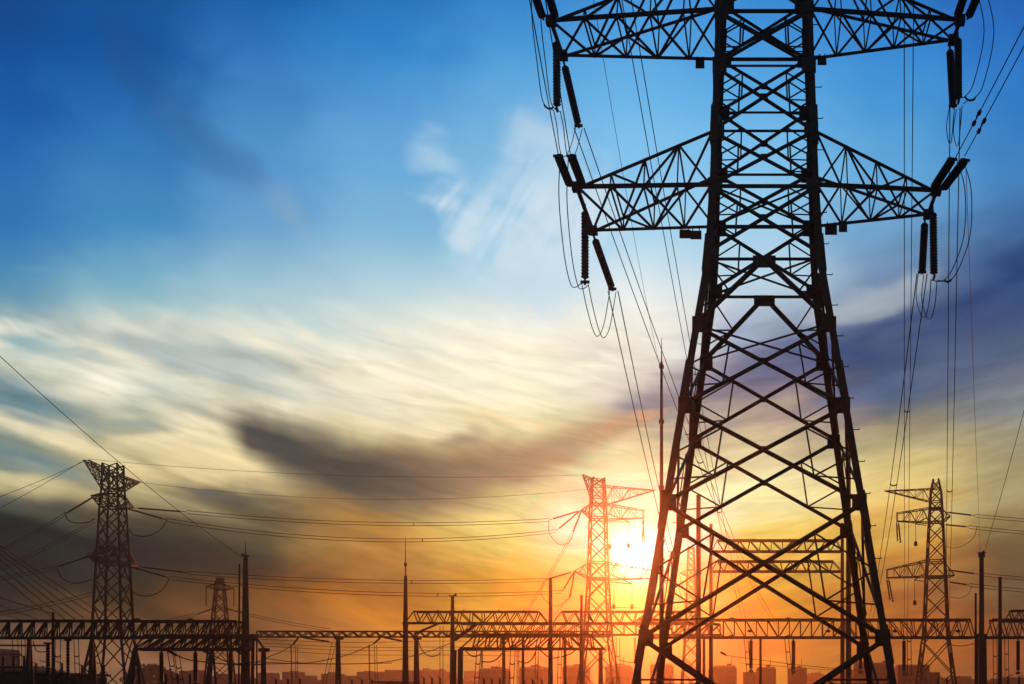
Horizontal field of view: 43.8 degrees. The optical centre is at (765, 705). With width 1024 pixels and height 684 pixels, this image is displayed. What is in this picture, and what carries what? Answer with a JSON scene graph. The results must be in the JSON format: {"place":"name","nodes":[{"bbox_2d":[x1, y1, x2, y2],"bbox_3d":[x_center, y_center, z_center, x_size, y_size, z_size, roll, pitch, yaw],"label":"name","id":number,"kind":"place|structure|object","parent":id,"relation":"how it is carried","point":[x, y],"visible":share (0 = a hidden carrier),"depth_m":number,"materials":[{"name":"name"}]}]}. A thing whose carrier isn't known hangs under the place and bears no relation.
{"place":"outdoors","nodes":[
{"label":"outdoors","id":0,"kind":"place"},
{"bbox_2d":[0,670,60,683],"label":"control house","id":1,"kind":"structure","parent":0,"point":[9,679],"depth_m":165.00,"materials":[{"name":"paint"}]},
{"bbox_2d":[55,673,110,683],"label":"control house","id":2,"kind":"structure","parent":0,"point":[72,676],"depth_m":170.87,"materials":[{"name":"paint"}]},
{"bbox_2d":[0,0,1023,683],"label":"sky","id":3,"kind":"structure","parent":0,"point":[304,238],"materials":[{"name":"blue"}]},
{"bbox_2d":[532,0,545,19],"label":"insulator string","id":4,"kind":"object","parent":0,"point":[536,3],"visible":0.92,"depth_m":43.03,"materials":[{"name":"brown ceramic"}]},
{"bbox_3d":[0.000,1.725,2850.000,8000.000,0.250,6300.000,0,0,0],"label":"ground","id":5,"kind":"structure","parent":0,"visible":0},
{"bbox_2d":[0,649,19,669],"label":"apartment block","id":6,"kind":"structure","parent":5,"relation":"on","point":[8,660],"depth_m":705.08,"materials":[{"name":"grey paint"}]},
{"bbox_2d":[0,653,29,683],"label":"isolator frame","id":7,"kind":"object","parent":5,"relation":"on","point":[3,667],"visible":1,"depth_m":147.88,"materials":[{"name":"metal"}]},
{"bbox_2d":[43,642,50,683],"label":"post insulator","id":8,"kind":"object","parent":5,"relation":"on","point":[47,656],"visible":0.94,"depth_m":151.82,"materials":[{"name":"ceramic"}]},
{"bbox_2d":[33,660,66,683],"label":"isolator frame","id":9,"kind":"object","parent":5,"relation":"on","point":[36,674],"visible":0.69,"depth_m":155.87,"materials":[{"name":"metal"}]},
{"bbox_2d":[51,612,54,683],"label":"mast","id":10,"kind":"object","parent":5,"relation":"on","point":[52,655],"visible":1,"depth_m":150.88,"materials":[{"name":"metal"}]},
{"bbox_2d":[64,639,71,683],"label":"post insulator","id":11,"kind":"object","parent":5,"relation":"on","point":[67,657],"visible":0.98,"depth_m":151.85,"materials":[{"name":"ceramic"}]},
{"bbox_2d":[75,662,108,683],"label":"isolator frame","id":12,"kind":"object","parent":5,"relation":"on","point":[103,675],"visible":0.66,"depth_m":157.87,"materials":[{"name":"metal"}]},
{"bbox_2d":[83,460,144,683],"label":"lattice tower","id":13,"kind":"structure","parent":5,"relation":"on","point":[95,558],"depth_m":218.64,"materials":[{"name":"metal"}]},
{"bbox_2d":[137,507,184,511],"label":"insulator string","id":14,"kind":"object","parent":13,"relation":"attached to","point":[160,509],"visible":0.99,"depth_m":224.10,"materials":[{"name":"brown ceramic"}]},
{"bbox_2d":[187,510,548,525],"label":"twin conductor","id":15,"kind":"object","parent":14,"relation":"hanging from","point":[373,522],"visible":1,"depth_m":228.51,"materials":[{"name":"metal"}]},
{"bbox_2d":[141,482,585,499],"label":"earth wire","id":16,"kind":"object","parent":13,"relation":"attached to","point":[379,499],"visible":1,"depth_m":232.42,"materials":[{"name":"metal"}]},
{"bbox_2d":[0,618,241,683],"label":"gantry","id":17,"kind":"object","parent":5,"relation":"on","point":[130,626],"visible":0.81,"depth_m":149.96,"materials":[{"name":"metal"}]},
{"bbox_2d":[119,663,193,683],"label":"distant wood","id":18,"kind":"object","parent":5,"relation":"on","point":[149,673],"visible":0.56,"depth_m":762.76,"materials":[{"name":"brown plant"}]},
{"bbox_2d":[126,634,251,683],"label":"gantry","id":19,"kind":"object","parent":5,"relation":"on","point":[134,663],"visible":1,"depth_m":139.93,"materials":[{"name":"metal"}]},
{"bbox_2d":[158,650,164,683],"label":"insulator string","id":20,"kind":"object","parent":19,"relation":"hanging from","point":[161,665],"visible":1,"depth_m":140.87,"materials":[{"name":"brown ceramic"}]},
{"bbox_2d":[192,650,198,683],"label":"insulator string","id":21,"kind":"object","parent":19,"relation":"hanging from","point":[195,666],"visible":1,"depth_m":140.87,"materials":[{"name":"brown ceramic"}]},
{"bbox_2d":[228,650,233,683],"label":"insulator string","id":22,"kind":"object","parent":19,"relation":"hanging from","point":[231,674],"visible":1,"depth_m":140.83,"materials":[{"name":"brown ceramic"}]},
{"bbox_2d":[179,670,206,683],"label":"apartment block","id":23,"kind":"structure","parent":5,"relation":"on","point":[200,674],"depth_m":1000.00,"materials":[{"name":"grey paint"}]},
{"bbox_2d":[203,577,236,683],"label":"lattice tower","id":24,"kind":"structure","parent":5,"relation":"on","point":[217,589],"depth_m":299.09,"materials":[{"name":"metal"}]},
{"bbox_2d":[238,541,249,683],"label":"mast","id":25,"kind":"object","parent":5,"relation":"on","point":[245,673],"visible":0.72,"depth_m":149.75,"materials":[{"name":"metal"}]},
{"bbox_2d":[0,356,241,556],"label":"earth wire","id":26,"kind":"object","parent":25,"relation":"attached to","point":[111,455],"visible":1,"depth_m":108.15,"materials":[{"name":"metal"}]},
{"bbox_2d":[249,634,269,683],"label":"gantry","id":27,"kind":"object","parent":5,"relation":"on","point":[263,650],"visible":0.94,"depth_m":159.80,"materials":[{"name":"metal"}]},
{"bbox_2d":[282,671,316,682],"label":"apartment block","id":28,"kind":"structure","parent":5,"relation":"on","point":[301,675],"depth_m":1000.48,"materials":[{"name":"grey paint"}]},
{"bbox_2d":[200,675,477,683],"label":"distant wood","id":29,"kind":"object","parent":5,"relation":"on","point":[220,680],"visible":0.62,"depth_m":982.57,"materials":[{"name":"brown plant"}]},
{"bbox_2d":[357,670,409,680],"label":"apartment block","id":30,"kind":"structure","parent":5,"relation":"on","point":[392,674],"depth_m":1001.80,"materials":[{"name":"grey paint"}]},
{"bbox_2d":[402,536,408,683],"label":"mast","id":31,"kind":"object","parent":5,"relation":"on","point":[405,670],"visible":1,"depth_m":169.76,"materials":[{"name":"metal"}]},
{"bbox_2d":[407,610,695,634],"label":"gantry","id":32,"kind":"object","parent":31,"relation":"attached to","point":[438,612],"visible":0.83,"depth_m":169.93,"materials":[{"name":"metal"}]},
{"bbox_2d":[410,665,446,681],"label":"apartment block","id":33,"kind":"structure","parent":5,"relation":"on","point":[425,673],"depth_m":1000.00,"materials":[{"name":"grey paint"}]},
{"bbox_2d":[256,631,610,683],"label":"gantry","id":34,"kind":"object","parent":5,"relation":"on","point":[338,638],"visible":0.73,"depth_m":199.90,"materials":[{"name":"metal"}]},
{"bbox_2d":[449,594,456,683],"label":"mast","id":35,"kind":"object","parent":5,"relation":"on","point":[452,637],"visible":0.96,"depth_m":167.76,"materials":[{"name":"metal"}]},
{"bbox_2d":[479,667,510,683],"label":"apartment block","id":36,"kind":"structure","parent":5,"relation":"on","point":[493,673],"depth_m":520.00,"materials":[{"name":"red paint"}]},
{"bbox_2d":[453,622,605,683],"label":"gantry","id":37,"kind":"object","parent":5,"relation":"on","point":[526,647],"visible":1,"depth_m":149.90,"materials":[{"name":"metal"}]},
{"bbox_2d":[519,659,547,683],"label":"apartment block","id":38,"kind":"structure","parent":5,"relation":"on","point":[529,673],"depth_m":520.00,"materials":[{"name":"red paint"}]},
{"bbox_2d":[548,578,552,683],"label":"mast","id":39,"kind":"object","parent":5,"relation":"on","point":[550,653],"visible":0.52,"depth_m":168.77,"materials":[{"name":"metal"}]},
{"bbox_2d":[562,664,589,683],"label":"apartment block","id":40,"kind":"structure","parent":5,"relation":"on","point":[572,672],"depth_m":520.00,"materials":[{"name":"red paint"}]},
{"bbox_2d":[579,595,583,683],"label":"mast","id":41,"kind":"object","parent":5,"relation":"on","point":[581,667],"visible":1,"depth_m":168.80,"materials":[{"name":"metal"}]},
{"bbox_2d":[455,623,720,683],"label":"gantry","id":42,"kind":"object","parent":5,"relation":"on","point":[612,625],"visible":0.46,"depth_m":184.93,"materials":[{"name":"metal"}]},
{"bbox_2d":[573,474,654,683],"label":"lattice tower","id":43,"kind":"structure","parent":5,"relation":"on","point":[606,519],"depth_m":235.03,"materials":[{"name":"metal"}]},
{"bbox_2d":[91,459,568,476],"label":"earth wire","id":44,"kind":"object","parent":43,"relation":"attached to","point":[295,473],"visible":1,"depth_m":219.24,"materials":[{"name":"metal"}]},
{"bbox_2d":[546,572,570,579],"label":"insulator string","id":45,"kind":"object","parent":43,"relation":"attached to","point":[560,575],"visible":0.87,"depth_m":234.03,"materials":[{"name":"brown ceramic"}]},
{"bbox_2d":[190,571,544,583],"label":"twin conductor","id":46,"kind":"object","parent":45,"relation":"hanging from","point":[366,582],"visible":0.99,"depth_m":229.69,"materials":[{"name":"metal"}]},
{"bbox_2d":[562,572,573,591],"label":"insulator string","id":47,"kind":"object","parent":43,"relation":"attached to","point":[567,582],"visible":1,"depth_m":231.75,"materials":[{"name":"brown ceramic"}]},
{"bbox_2d":[170,576,561,596],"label":"twin conductor","id":48,"kind":"object","parent":47,"relation":"hanging from","point":[362,591],"visible":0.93,"depth_m":223.53,"materials":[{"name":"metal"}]},
{"bbox_2d":[556,510,580,530],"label":"insulator string","id":49,"kind":"object","parent":43,"relation":"attached to","point":[568,520],"visible":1,"depth_m":232.58,"materials":[{"name":"brown ceramic"}]},
{"bbox_2d":[167,518,555,541],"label":"twin conductor","id":50,"kind":"object","parent":49,"relation":"hanging from","point":[360,538],"visible":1,"depth_m":224.30,"materials":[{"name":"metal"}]},
{"bbox_2d":[605,657,632,683],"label":"apartment block","id":51,"kind":"structure","parent":5,"relation":"on","point":[625,674],"depth_m":520.00,"materials":[{"name":"red paint"}]},
{"bbox_2d":[659,338,664,683],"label":"mast","id":52,"kind":"object","parent":5,"relation":"on","point":[661,423],"visible":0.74,"depth_m":99.89,"materials":[{"name":"metal"}]},
{"bbox_2d":[650,664,673,683],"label":"apartment block","id":53,"kind":"structure","parent":5,"relation":"on","point":[668,671],"depth_m":520.07,"materials":[{"name":"red paint"}]},
{"bbox_2d":[680,546,701,683],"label":"lattice tower","id":54,"kind":"structure","parent":5,"relation":"on","point":[686,604],"depth_m":299.14,"materials":[{"name":"metal"}]},
{"bbox_2d":[696,495,700,683],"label":"mast","id":55,"kind":"object","parent":5,"relation":"on","point":[698,590],"visible":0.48,"depth_m":119.79,"materials":[{"name":"metal"}]},
{"bbox_2d":[708,657,736,683],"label":"apartment block","id":56,"kind":"structure","parent":5,"relation":"on","point":[725,674],"depth_m":520.00,"materials":[{"name":"red paint"}]},
{"bbox_2d":[545,0,965,683],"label":"lattice tower","id":57,"kind":"structure","parent":5,"relation":"on","point":[713,296],"depth_m":43.79,"materials":[{"name":"metal"}]},
{"bbox_2d":[546,0,558,19],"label":"insulator string","id":58,"kind":"object","parent":57,"relation":"hanging from","point":[552,8],"visible":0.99,"depth_m":43.03,"materials":[{"name":"brown ceramic"}]},
{"bbox_2d":[553,37,560,112],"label":"insulator string","id":59,"kind":"object","parent":57,"relation":"hanging from","point":[556,91],"visible":0.88,"depth_m":44.90,"materials":[{"name":"brown ceramic"}]},
{"bbox_2d":[531,0,560,111],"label":"twin conductor","id":60,"kind":"object","parent":59,"relation":"attached to","point":[546,107],"visible":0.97,"depth_m":43.44,"materials":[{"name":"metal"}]},
{"bbox_2d":[553,154,572,186],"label":"insulator string","id":61,"kind":"object","parent":57,"relation":"attached to","point":[563,169],"visible":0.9,"depth_m":41.51,"materials":[{"name":"brown ceramic"}]},
{"bbox_2d":[562,60,582,127],"bbox_3d":[-7.578,-23.789,47.890,0.330,0.300,3.086,0,-24,3],"label":"insulator string","id":62,"kind":"object","parent":57,"relation":"hanging from","point":[571,94],"visible":1,"depth_m":47.81,"materials":[{"name":"brown ceramic"}]},
{"bbox_2d":[574,128,779,626],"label":"twin conductor","id":63,"kind":"object","parent":62,"relation":"hanging from","point":[654,329],"visible":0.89,"depth_m":63.49,"materials":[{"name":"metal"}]},
{"bbox_2d":[566,154,585,186],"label":"insulator string","id":64,"kind":"object","parent":57,"relation":"attached to","point":[576,170],"visible":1,"depth_m":41.53,"materials":[{"name":"brown ceramic"}]},
{"bbox_2d":[529,0,570,154],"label":"twin conductor","id":65,"kind":"object","parent":64,"relation":"attached to","point":[556,72],"visible":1,"depth_m":34.76,"materials":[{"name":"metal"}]},
{"bbox_2d":[558,154,588,288],"bbox_3d":[-6.807,-16.696,42.850,0.607,2.928,4.906,0,0,0],"label":"twin conductor","id":66,"kind":"object","parent":64,"relation":"hanging from","point":[568,225],"visible":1,"depth_m":42.14,"materials":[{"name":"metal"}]},
{"bbox_2d":[580,204,589,284],"bbox_3d":[-6.651,-16.959,45.200,0.290,2.977,0.290,0,0,45],"label":"insulator string","id":67,"kind":"object","parent":57,"relation":"hanging from","point":[584,246],"visible":1,"depth_m":45.10,"materials":[{"name":"brown ceramic"}]},
{"bbox_2d":[592,235,616,290],"bbox_3d":[-6.435,-17.508,48.675,0.330,0.300,2.972,0,-25,9],"label":"insulator string","id":68,"kind":"object","parent":57,"relation":"hanging from","point":[603,263],"visible":1,"depth_m":48.59,"materials":[{"name":"brown ceramic"}]},
{"bbox_2d":[581,283,615,337],"bbox_3d":[-6.430,-15.566,47.601,0.256,2.626,5.063,0,0,5],"label":"twin conductor","id":69,"kind":"object","parent":68,"relation":"hanging from","point":[594,312],"visible":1,"depth_m":47.12,"materials":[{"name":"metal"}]},
{"bbox_2d":[608,291,694,624],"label":"twin conductor","id":70,"kind":"object","parent":68,"relation":"hanging from","point":[643,417],"visible":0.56,"depth_m":62.14,"materials":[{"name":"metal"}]},
{"bbox_2d":[918,219,927,273],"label":"insulator string","id":71,"kind":"object","parent":57,"relation":"attached to","point":[923,246],"visible":1,"depth_m":47.01,"materials":[{"name":"brown ceramic"}]},
{"bbox_2d":[868,274,927,622],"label":"twin conductor","id":72,"kind":"object","parent":71,"relation":"hanging from","point":[899,415],"visible":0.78,"depth_m":62.54,"materials":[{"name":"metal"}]},
{"bbox_2d":[916,273,936,319],"bbox_3d":[6.033,-15.785,46.403,0.448,2.443,4.224,0,0,0],"label":"twin conductor","id":73,"kind":"object","parent":71,"relation":"hanging from","point":[929,297],"visible":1,"depth_m":46.72,"materials":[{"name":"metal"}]},
{"bbox_2d":[929,206,937,279],"bbox_3d":[6.046,-16.713,44.400,0.300,2.672,0.330,-1,0,0],"label":"insulator string","id":74,"kind":"object","parent":57,"relation":"hanging from","point":[933,242],"visible":1,"depth_m":44.29,"materials":[{"name":"brown ceramic"}]},
{"bbox_2d":[931,157,956,190],"bbox_3d":[6.049,-18.234,42.200,0.330,0.300,2.622,0,1,-7],"label":"insulator string","id":75,"kind":"object","parent":57,"relation":"attached to","point":[945,169],"visible":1,"depth_m":41.90,"materials":[{"name":"brown ceramic"}]},
{"bbox_2d":[954,26,1023,159],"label":"twin conductor","id":76,"kind":"object","parent":75,"relation":"attached to","point":[979,112],"visible":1,"depth_m":37.39,"materials":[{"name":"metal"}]},
{"bbox_2d":[946,45,956,108],"bbox_3d":[7.069,-23.971,46.900,0.330,0.300,3.179,0,-16,11],"label":"insulator string","id":77,"kind":"object","parent":57,"relation":"attached to","point":[950,68],"visible":0.85,"depth_m":46.70,"materials":[{"name":"brown ceramic"}]},
{"bbox_2d":[945,108,960,627],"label":"twin conductor","id":78,"kind":"object","parent":77,"relation":"hanging from","point":[948,340],"visible":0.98,"depth_m":65.87,"materials":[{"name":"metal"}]},
{"bbox_2d":[946,102,962,146],"bbox_3d":[7.080,-22.308,46.412,0.461,2.464,4.271,0,0,6],"label":"twin conductor","id":79,"kind":"object","parent":77,"relation":"hanging from","point":[953,125],"visible":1,"depth_m":46.07,"materials":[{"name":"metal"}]},
{"bbox_2d":[941,158,969,190],"bbox_3d":[6.440,-18.217,42.200,0.330,0.300,2.634,0,1,-9],"label":"insulator string","id":80,"kind":"object","parent":57,"relation":"attached to","point":[950,179],"visible":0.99,"depth_m":41.98,"materials":[{"name":"brown ceramic"}]},
{"bbox_2d":[931,158,971,282],"bbox_3d":[6.681,-16.736,42.697,1.143,3.052,3.665,0,0,-6],"label":"twin conductor","id":81,"kind":"object","parent":80,"relation":"hanging from","point":[948,281],"visible":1,"depth_m":43.08,"materials":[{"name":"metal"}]},
{"bbox_2d":[954,31,962,104],"bbox_3d":[6.940,-23.030,44.400,0.300,2.599,0.300,0,0,45],"label":"insulator string","id":82,"kind":"object","parent":57,"relation":"hanging from","point":[958,66],"visible":1,"depth_m":44.30,"materials":[{"name":"brown ceramic"}]},
{"bbox_2d":[954,0,966,19],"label":"insulator string","id":83,"kind":"object","parent":57,"relation":"attached to","point":[959,9],"visible":1,"depth_m":43.01,"materials":[{"name":"brown ceramic"}]},
{"bbox_2d":[966,0,978,19],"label":"insulator string","id":84,"kind":"object","parent":57,"relation":"attached to","point":[972,8],"visible":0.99,"depth_m":43.02,"materials":[{"name":"brown ceramic"}]},
{"bbox_2d":[954,0,993,103],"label":"twin conductor","id":85,"kind":"object","parent":84,"relation":"hanging from","point":[969,100],"visible":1,"depth_m":43.03,"materials":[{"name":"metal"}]},
{"bbox_2d":[743,658,775,683],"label":"apartment block","id":86,"kind":"structure","parent":5,"relation":"on","point":[768,674],"depth_m":520.04,"materials":[{"name":"red paint"}]},
{"bbox_2d":[759,638,761,683],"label":"mast","id":87,"kind":"object","parent":5,"relation":"on","point":[760,660],"visible":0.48,"depth_m":161.89,"materials":[{"name":"metal"}]},
{"bbox_2d":[709,523,843,635],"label":"gantry","id":88,"kind":"object","parent":5,"relation":"on","point":[757,550],"visible":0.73,"depth_m":189.94,"materials":[{"name":"metal"}]},
{"bbox_2d":[787,659,806,683],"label":"apartment block","id":89,"kind":"structure","parent":5,"relation":"on","point":[799,676],"depth_m":520.00,"materials":[{"name":"red paint"}]},
{"bbox_2d":[807,670,853,683],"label":"distant wood","id":90,"kind":"object","parent":5,"relation":"on","point":[814,677],"visible":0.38,"depth_m":902.96,"materials":[{"name":"brown plant"}]},
{"bbox_2d":[639,617,1023,683],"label":"gantry","id":91,"kind":"object","parent":5,"relation":"on","point":[842,638],"visible":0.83,"depth_m":159.94,"materials":[{"name":"metal"}]},
{"bbox_2d":[622,0,748,627],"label":"twin conductor","id":92,"kind":"object","parent":91,"relation":"attached to","point":[674,255],"visible":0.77,"depth_m":67.58,"materials":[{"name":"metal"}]},
{"bbox_2d":[902,638,905,675],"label":"insulator string","id":93,"kind":"object","parent":91,"relation":"hanging from","point":[903,657],"visible":1,"depth_m":160.86,"materials":[{"name":"brown ceramic"}]},
{"bbox_2d":[904,0,913,627],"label":"twin conductor","id":94,"kind":"object","parent":91,"relation":"attached to","point":[904,311],"visible":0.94,"depth_m":75.27,"materials":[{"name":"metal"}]},
{"bbox_2d":[1015,638,1020,674],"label":"insulator string","id":95,"kind":"object","parent":91,"relation":"hanging from","point":[1017,656],"visible":1,"depth_m":160.87,"materials":[{"name":"brown ceramic"}]},
{"bbox_2d":[846,444,850,683],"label":"mast","id":96,"kind":"object","parent":5,"relation":"on","point":[848,623],"visible":0.43,"depth_m":119.78,"materials":[{"name":"metal"}]},
{"bbox_2d":[854,661,886,683],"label":"apartment block","id":97,"kind":"structure","parent":5,"relation":"on","point":[881,670],"depth_m":580.00,"materials":[{"name":"paint"}]},
{"bbox_2d":[894,665,939,683],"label":"apartment block","id":98,"kind":"structure","parent":5,"relation":"on","point":[929,676],"depth_m":580.00,"materials":[{"name":"paint"}]},
{"bbox_2d":[884,478,955,683],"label":"lattice tower","id":99,"kind":"structure","parent":5,"relation":"on","point":[925,575],"depth_m":229.63,"materials":[{"name":"metal"}]},
{"bbox_2d":[974,593,976,683],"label":"mast","id":100,"kind":"object","parent":5,"relation":"on","point":[975,657],"visible":1,"depth_m":151.87,"materials":[{"name":"metal"}]},
{"bbox_2d":[977,550,985,683],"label":"mast","id":101,"kind":"object","parent":5,"relation":"on","point":[981,674],"visible":1,"depth_m":149.73,"materials":[{"name":"metal"}]},
{"bbox_2d":[966,174,980,552],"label":"earth wire","id":102,"kind":"object","parent":101,"relation":"attached to","point":[971,330],"visible":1,"depth_m":66.67,"materials":[{"name":"metal"}]},
{"bbox_2d":[940,677,1023,683],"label":"distant wood","id":103,"kind":"object","parent":5,"relation":"on","point":[1013,680],"visible":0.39,"depth_m":952.95,"materials":[{"name":"brown plant"}]},
{"bbox_2d":[998,577,1001,683],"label":"mast","id":104,"kind":"object","parent":5,"relation":"on","point":[999,630],"visible":1,"depth_m":149.81,"materials":[{"name":"metal"}]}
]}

